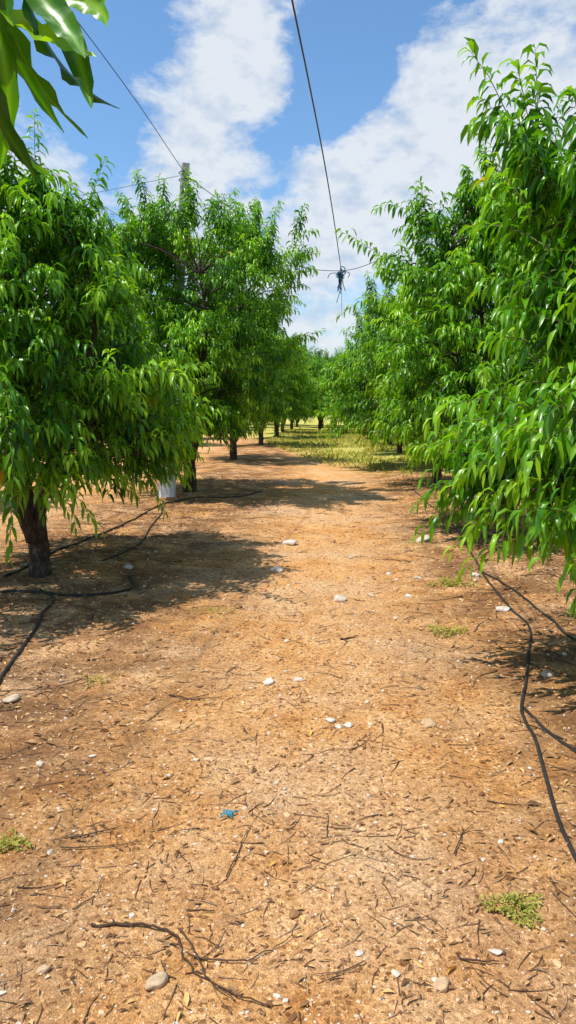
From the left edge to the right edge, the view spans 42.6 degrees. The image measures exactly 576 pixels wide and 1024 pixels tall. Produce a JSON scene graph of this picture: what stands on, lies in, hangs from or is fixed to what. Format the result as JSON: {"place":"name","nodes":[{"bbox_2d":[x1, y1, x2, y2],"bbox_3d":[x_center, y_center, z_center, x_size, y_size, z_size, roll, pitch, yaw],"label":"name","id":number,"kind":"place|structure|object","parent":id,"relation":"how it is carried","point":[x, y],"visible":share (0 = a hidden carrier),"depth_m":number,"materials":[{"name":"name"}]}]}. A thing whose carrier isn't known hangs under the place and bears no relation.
{"place":"outdoors","nodes":[
{"label":"outdoors","id":0,"kind":"place"},
{"bbox_2d":[0,415,575,1023],"bbox_3d":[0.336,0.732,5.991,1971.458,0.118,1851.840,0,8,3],"label":"ground","id":1,"kind":"structure","parent":0,"point":[286,469],"depth_m":3.42,"materials":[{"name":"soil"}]},
{"bbox_2d":[3,694,19,702],"bbox_3d":[-1.498,1.018,4.005,0.074,0.039,0.103,0,8,3],"label":"stone","id":2,"kind":"object","parent":1,"relation":"on","point":[12,698],"visible":0.98,"depth_m":3.99,"materials":[{"name":"stone"}]},
{"bbox_2d":[0,827,31,852],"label":"weed clump","id":3,"kind":"object","parent":1,"relation":"on","point":[17,840],"visible":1,"depth_m":2.72,"materials":[{"name":"green plant"}]},
{"bbox_2d":[0,589,54,682],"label":"irrigation hose","id":4,"kind":"object","parent":1,"relation":"on","point":[13,659],"visible":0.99,"depth_m":4.99,"materials":[{"name":"black rubber"}]},
{"bbox_2d":[36,965,50,973],"bbox_3d":[-0.698,1.307,2.112,0.042,0.024,0.024,-3,9,-21],"label":"stone","id":5,"kind":"object","parent":1,"relation":"on","point":[43,969],"visible":1,"depth_m":2.11,"materials":[{"name":"stone"}]},
{"bbox_2d":[4,313,98,434],"bbox_3d":[-6.557,-2.919,17.909,4.928,4.147,3.389,-1,8,-8],"label":"peach tree","id":6,"kind":"object","parent":1,"relation":"on","point":[38,383],"depth_m":17.51,"materials":[{"name":"green plant"}]},
{"bbox_2d":[0,0,119,183],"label":"peach tree","id":7,"kind":"object","parent":1,"relation":"on","point":[60,28],"visible":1,"depth_m":0.81,"materials":[{"name":"green plant"}]},
{"bbox_2d":[0,573,134,596],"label":"irrigation hose","id":8,"kind":"object","parent":1,"relation":"on","point":[91,594],"visible":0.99,"depth_m":6.18,"materials":[{"name":"black rubber"}]},
{"bbox_2d":[79,672,121,687],"bbox_3d":[-1.121,0.983,4.317,0.273,0.045,0.206,0,8,3],"label":"weed clump","id":9,"kind":"object","parent":1,"relation":"on","point":[98,679],"visible":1,"depth_m":4.33,"materials":[{"name":"green plant"}]},
{"bbox_2d":[0,108,221,577],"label":"peach tree","id":10,"kind":"object","parent":1,"relation":"on","point":[68,255],"visible":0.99,"depth_m":6.26,"materials":[{"name":"green plant"}]},
{"bbox_2d":[123,564,132,569],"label":"stone","id":11,"kind":"object","parent":1,"relation":"on","point":[128,566],"visible":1,"depth_m":7.22,"materials":[{"name":"stone"}]},
{"bbox_2d":[3,490,262,576],"bbox_3d":[-1.941,0.082,10.349,0.881,0.066,7.395,2,9,16],"label":"irrigation hose","id":12,"kind":"object","parent":1,"relation":"on","point":[26,566],"visible":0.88,"depth_m":9.67,"materials":[{"name":"black rubber"}]},
{"bbox_2d":[103,506,162,560],"bbox_3d":[-1.836,0.200,9.563,0.220,0.052,4.223,0,8,-2],"label":"irrigation hose","id":13,"kind":"object","parent":1,"relation":"on","point":[142,540],"visible":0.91,"depth_m":8.53,"materials":[{"name":"black rubber"}]},
{"bbox_2d":[145,971,168,990],"bbox_3d":[-0.371,1.326,2.089,0.073,0.027,0.055,-4,9,-24],"label":"stone","id":14,"kind":"object","parent":1,"relation":"on","point":[156,981],"visible":1,"depth_m":2.08,"materials":[{"name":"stone"}]},
{"bbox_2d":[158,162,191,497],"bbox_3d":[-1.996,-3.060,12.822,0.360,6.000,1.435,2,8,12],"label":"concrete pole","id":15,"kind":"object","parent":1,"relation":"on","point":[165,491],"visible":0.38,"depth_m":12.79,"materials":[{"name":"concrete"}]},
{"bbox_2d":[30,155,124,219],"bbox_3d":[-4.348,-6.393,13.514,4.806,3.210,0.011,0,8,3],"label":"overhead wire","id":16,"kind":"object","parent":15,"relation":"attached to","point":[72,185],"visible":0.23,"depth_m":13.55,"materials":[{"name":"black metal"}]},
{"bbox_2d":[73,175,180,196],"bbox_3d":[-4.322,-5.547,12.906,4.972,0.708,0.018,0,8,-3],"label":"overhead wire","id":17,"kind":"object","parent":15,"relation":"attached to","point":[132,185],"visible":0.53,"depth_m":12.96,"materials":[{"name":"black metal"}]},
{"bbox_2d":[78,22,183,170],"bbox_3d":[-3.137,-5.135,4.296,0.042,0.871,17.641,1,8,8],"label":"overhead wire","id":18,"kind":"object","parent":15,"relation":"attached to","point":[127,88],"visible":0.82,"depth_m":10.20,"materials":[{"name":"black metal"}]},
{"bbox_2d":[192,105,575,270],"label":"overhead wire","id":19,"kind":"object","parent":15,"relation":"attached to","point":[374,261],"visible":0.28,"depth_m":13.44,"materials":[{"name":"black metal"}]},
{"bbox_2d":[291,0,341,270],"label":"overhead wire","id":20,"kind":"object","parent":19,"relation":"attached to","point":[314,113],"visible":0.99,"depth_m":6.18,"materials":[{"name":"black metal"}]},
{"bbox_2d":[328,266,349,302],"bbox_3d":[0.929,-4.031,13.506,0.399,0.887,0.178,-2,8,-12],"label":"knotted rope","id":21,"kind":"object","parent":19,"relation":"attached to","point":[339,275],"visible":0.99,"depth_m":13.48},
{"bbox_2d":[88,167,325,491],"bbox_3d":[-1.649,-2.920,13.066,5.154,5.413,4.509,8,11,42],"label":"peach tree","id":22,"kind":"object","parent":1,"relation":"on","point":[240,258],"visible":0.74,"depth_m":11.91,"materials":[{"name":"green plant"}]},
{"bbox_2d":[182,604,239,617],"bbox_3d":[-0.594,0.771,5.826,0.478,0.062,0.423,0,8,3],"label":"weed clump","id":23,"kind":"object","parent":1,"relation":"on","point":[210,609],"visible":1,"depth_m":5.80,"materials":[{"name":"green plant"}]},
{"bbox_2d":[219,809,237,817],"bbox_3d":[-0.234,1.186,2.910,0.069,0.016,0.062,0,8,3],"label":"blue twine","id":24,"kind":"object","parent":1,"relation":"on","point":[228,813],"visible":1,"depth_m":2.91,"materials":[{"name":"plastic"}]},
{"bbox_2d":[182,280,315,459],"bbox_3d":[-1.577,-4.000,21.051,5.372,5.306,4.738,7,11,40],"label":"peach tree","id":25,"kind":"object","parent":1,"relation":"on","point":[260,411],"visible":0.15,"depth_m":20.62,"materials":[{"name":"green plant"}]},
{"bbox_2d":[216,319,317,444],"bbox_3d":[-1.155,-5.182,28.793,5.006,5.445,4.200,1,8,7],"label":"peach tree","id":26,"kind":"object","parent":1,"relation":"on","point":[298,395],"visible":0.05,"depth_m":28.62,"materials":[{"name":"green plant"}]},
{"bbox_2d":[263,678,273,685],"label":"stone","id":27,"kind":"object","parent":1,"relation":"on","point":[268,681],"visible":1,"depth_m":4.30,"materials":[{"name":"stone"}]},
{"bbox_2d":[269,565,283,572],"bbox_3d":[-0.109,0.565,7.200,0.127,0.091,0.134,2,8,15],"label":"stone","id":28,"kind":"object","parent":1,"relation":"on","point":[277,569],"visible":0.9,"depth_m":7.16,"materials":[{"name":"stone"}]},
{"bbox_2d":[246,332,325,436],"bbox_3d":[-0.527,-6.043,35.543,4.283,5.142,4.896,6,10,35],"label":"peach tree","id":29,"kind":"object","parent":1,"relation":"on","point":[309,392],"visible":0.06,"depth_m":35.33,"materials":[{"name":"green plant"}]},
{"bbox_2d":[0,500,575,1023],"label":"fallen twigs","id":30,"kind":"object","parent":1,"relation":"on","point":[218,986],"visible":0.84,"depth_m":2.94,"materials":[{"name":"brown wood"}]},
{"bbox_2d":[0,471,575,871],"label":"dry leaf litter","id":31,"kind":"object","parent":1,"relation":"on","point":[254,769],"visible":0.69,"depth_m":6.38,"materials":[{"name":"brown plant"}]},
{"bbox_2d":[0,495,575,1023],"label":"dry leaf litter","id":32,"kind":"object","parent":1,"relation":"on","point":[306,1001],"visible":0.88,"depth_m":2.54,"materials":[{"name":"brown plant"}]},
{"bbox_2d":[281,539,296,545],"bbox_3d":[0.013,0.365,8.533,0.195,0.102,0.142,0,8,3],"label":"stone","id":33,"kind":"object","parent":1,"relation":"on","point":[290,542],"visible":0.89,"depth_m":8.50,"materials":[{"name":"stone"}]},
{"bbox_2d":[10,536,573,1023],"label":"yellow fallen leaves","id":34,"kind":"object","parent":1,"relation":"on","point":[186,994],"visible":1,"depth_m":2.36,"materials":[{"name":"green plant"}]},
{"bbox_2d":[293,677,305,680],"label":"stone","id":35,"kind":"object","parent":1,"relation":"on","point":[297,679],"visible":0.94,"depth_m":4.36,"materials":[{"name":"stone"}]},
{"bbox_2d":[281,361,322,431],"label":"peach tree","id":36,"kind":"object","parent":1,"relation":"on","point":[282,427],"visible":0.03,"depth_m":41.75,"materials":[{"name":"green plant"}]},
{"bbox_2d":[290,363,319,429],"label":"peach tree","id":37,"kind":"object","parent":1,"relation":"on","point":[291,424],"visible":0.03,"depth_m":47.94,"materials":[{"name":"green plant"}]},
{"bbox_2d":[306,352,335,429],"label":"peach tree","id":38,"kind":"object","parent":1,"relation":"on","point":[320,421],"visible":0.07,"depth_m":47.01,"materials":[{"name":"green plant"}]},
{"bbox_2d":[308,349,338,427],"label":"peach tree","id":39,"kind":"object","parent":1,"relation":"on","point":[326,358],"visible":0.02,"depth_m":52.49,"materials":[{"name":"green plant"}]},
{"bbox_2d":[312,348,348,432],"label":"peach tree","id":40,"kind":"object","parent":1,"relation":"on","point":[326,403],"visible":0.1,"depth_m":41.18,"materials":[{"name":"green plant"}]},
{"bbox_2d":[325,717,335,722],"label":"stone","id":41,"kind":"object","parent":1,"relation":"on","point":[330,720],"visible":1,"depth_m":3.79,"materials":[{"name":"stone"}]},
{"bbox_2d":[333,595,346,601],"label":"stone","id":42,"kind":"object","parent":1,"relation":"on","point":[339,598],"visible":0.83,"depth_m":6.12,"materials":[{"name":"stone"}]},
{"bbox_2d":[342,722,352,727],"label":"stone","id":43,"kind":"object","parent":1,"relation":"on","point":[348,724],"visible":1,"depth_m":3.73,"materials":[{"name":"stone"}]},
{"bbox_2d":[355,950,363,955],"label":"stone","id":44,"kind":"object","parent":1,"relation":"on","point":[359,952],"visible":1,"depth_m":2.19,"materials":[{"name":"stone"}]},
{"bbox_2d":[341,337,391,444],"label":"peach tree","id":45,"kind":"object","parent":1,"relation":"on","point":[352,368],"visible":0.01,"depth_m":29.12,"materials":[{"name":"green plant"}]},
{"bbox_2d":[336,359,402,452],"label":"peach tree","id":46,"kind":"object","parent":1,"relation":"on","point":[399,448],"depth_m":24.07,"materials":[{"name":"green plant"}]},
{"bbox_2d":[315,286,497,464],"bbox_3d":[3.368,-3.465,19.025,5.744,4.834,3.951,-5,10,-32],"label":"peach tree","id":47,"kind":"object","parent":1,"relation":"on","point":[340,411],"visible":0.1,"depth_m":18.20,"materials":[{"name":"green plant"}]},
{"bbox_2d":[415,535,429,541],"bbox_3d":[1.625,0.335,8.819,0.203,0.121,0.147,-4,9,-25],"label":"stone","id":48,"kind":"object","parent":1,"relation":"on","point":[426,538],"visible":0.48,"depth_m":8.78,"materials":[{"name":"stone"}]},
{"bbox_2d":[332,258,524,484],"bbox_3d":[2.983,-2.688,14.411,4.080,4.569,4.626,6,10,36],"label":"peach tree","id":49,"kind":"object","parent":1,"relation":"on","point":[363,358],"visible":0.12,"depth_m":14.23,"materials":[{"name":"green plant"}]},
{"bbox_2d":[421,719,435,727],"bbox_3d":[0.709,1.069,3.745,0.068,0.035,0.064,-3,9,-22],"label":"stone","id":50,"kind":"object","parent":1,"relation":"on","point":[427,723],"visible":1,"depth_m":3.74,"materials":[{"name":"stone"}]},
{"bbox_2d":[433,976,449,992],"bbox_3d":[0.430,1.330,2.084,0.044,0.030,0.062,4,9,27],"label":"stone","id":51,"kind":"object","parent":1,"relation":"on","point":[441,984],"visible":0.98,"depth_m":2.07,"materials":[{"name":"stone"}]},
{"bbox_2d":[427,624,468,637],"bbox_3d":[1.134,0.842,5.235,0.303,0.082,0.263,0,8,3],"label":"weed clump","id":52,"kind":"object","parent":1,"relation":"on","point":[449,629],"visible":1,"depth_m":5.23,"materials":[{"name":"green plant"}]},
{"bbox_2d":[331,91,569,530],"bbox_3d":[2.710,-2.204,8.805,4.000,5.186,4.767,-5,10,-33],"label":"peach tree","id":53,"kind":"object","parent":1,"relation":"on","point":[414,390],"visible":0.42,"depth_m":8.36,"materials":[{"name":"green plant"}]},
{"bbox_2d":[427,575,479,586],"bbox_3d":[1.482,0.631,6.706,0.460,0.090,0.395,0,8,3],"label":"weed clump","id":54,"kind":"object","parent":1,"relation":"on","point":[446,581],"visible":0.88,"depth_m":6.66,"materials":[{"name":"green plant"}]},
{"bbox_2d":[472,572,479,576],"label":"stone","id":55,"kind":"object","parent":1,"relation":"on","point":[474,574],"visible":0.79,"depth_m":6.93,"materials":[{"name":"stone"}]},
{"bbox_2d":[405,37,575,620],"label":"peach tree","id":56,"kind":"object","parent":1,"relation":"on","point":[531,465],"visible":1,"depth_m":3.80,"materials":[{"name":"green plant"}]},
{"bbox_2d":[412,489,575,862],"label":"irrigation hose","id":57,"kind":"object","parent":1,"relation":"on","point":[558,818],"visible":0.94,"depth_m":3.64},
{"bbox_2d":[488,949,502,954],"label":"stone","id":58,"kind":"object","parent":1,"relation":"on","point":[496,951],"visible":1,"depth_m":2.20,"materials":[{"name":"stone"}]},
{"bbox_2d":[496,606,509,611],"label":"stone","id":59,"kind":"object","parent":1,"relation":"on","point":[502,609],"visible":0.97,"depth_m":5.75,"materials":[{"name":"stone"}]},
{"bbox_2d":[477,890,543,929],"bbox_3d":[0.728,1.279,2.385,0.224,0.056,0.182,0,8,3],"label":"weed clump","id":60,"kind":"object","parent":1,"relation":"on","point":[520,904],"visible":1,"depth_m":2.39,"materials":[{"name":"green plant"}]},
{"bbox_2d":[478,568,575,640],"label":"irrigation hose","id":61,"kind":"object","parent":1,"relation":"on","point":[543,613],"visible":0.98,"depth_m":5.83,"materials":[{"name":"black rubber"}]},
{"bbox_2d":[540,670,554,676],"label":"stone","id":62,"kind":"object","parent":1,"relation":"on","point":[546,673],"visible":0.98,"depth_m":4.37,"materials":[{"name":"stone"}]},
{"bbox_2d":[523,706,575,753],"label":"irrigation hose","id":63,"kind":"object","parent":1,"relation":"on","point":[550,733],"visible":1,"depth_m":3.62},
{"bbox_2d":[0,0,575,357],"label":"sky","id":64,"kind":"structure","parent":0,"point":[224,85],"materials":[{"name":"blue"}]},
{"bbox_2d":[265,429,463,472],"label":"grass","id":65,"kind":"structure","parent":0,"point":[318,439],"depth_m":27.76,"materials":[{"name":"green plant"}]}
]}

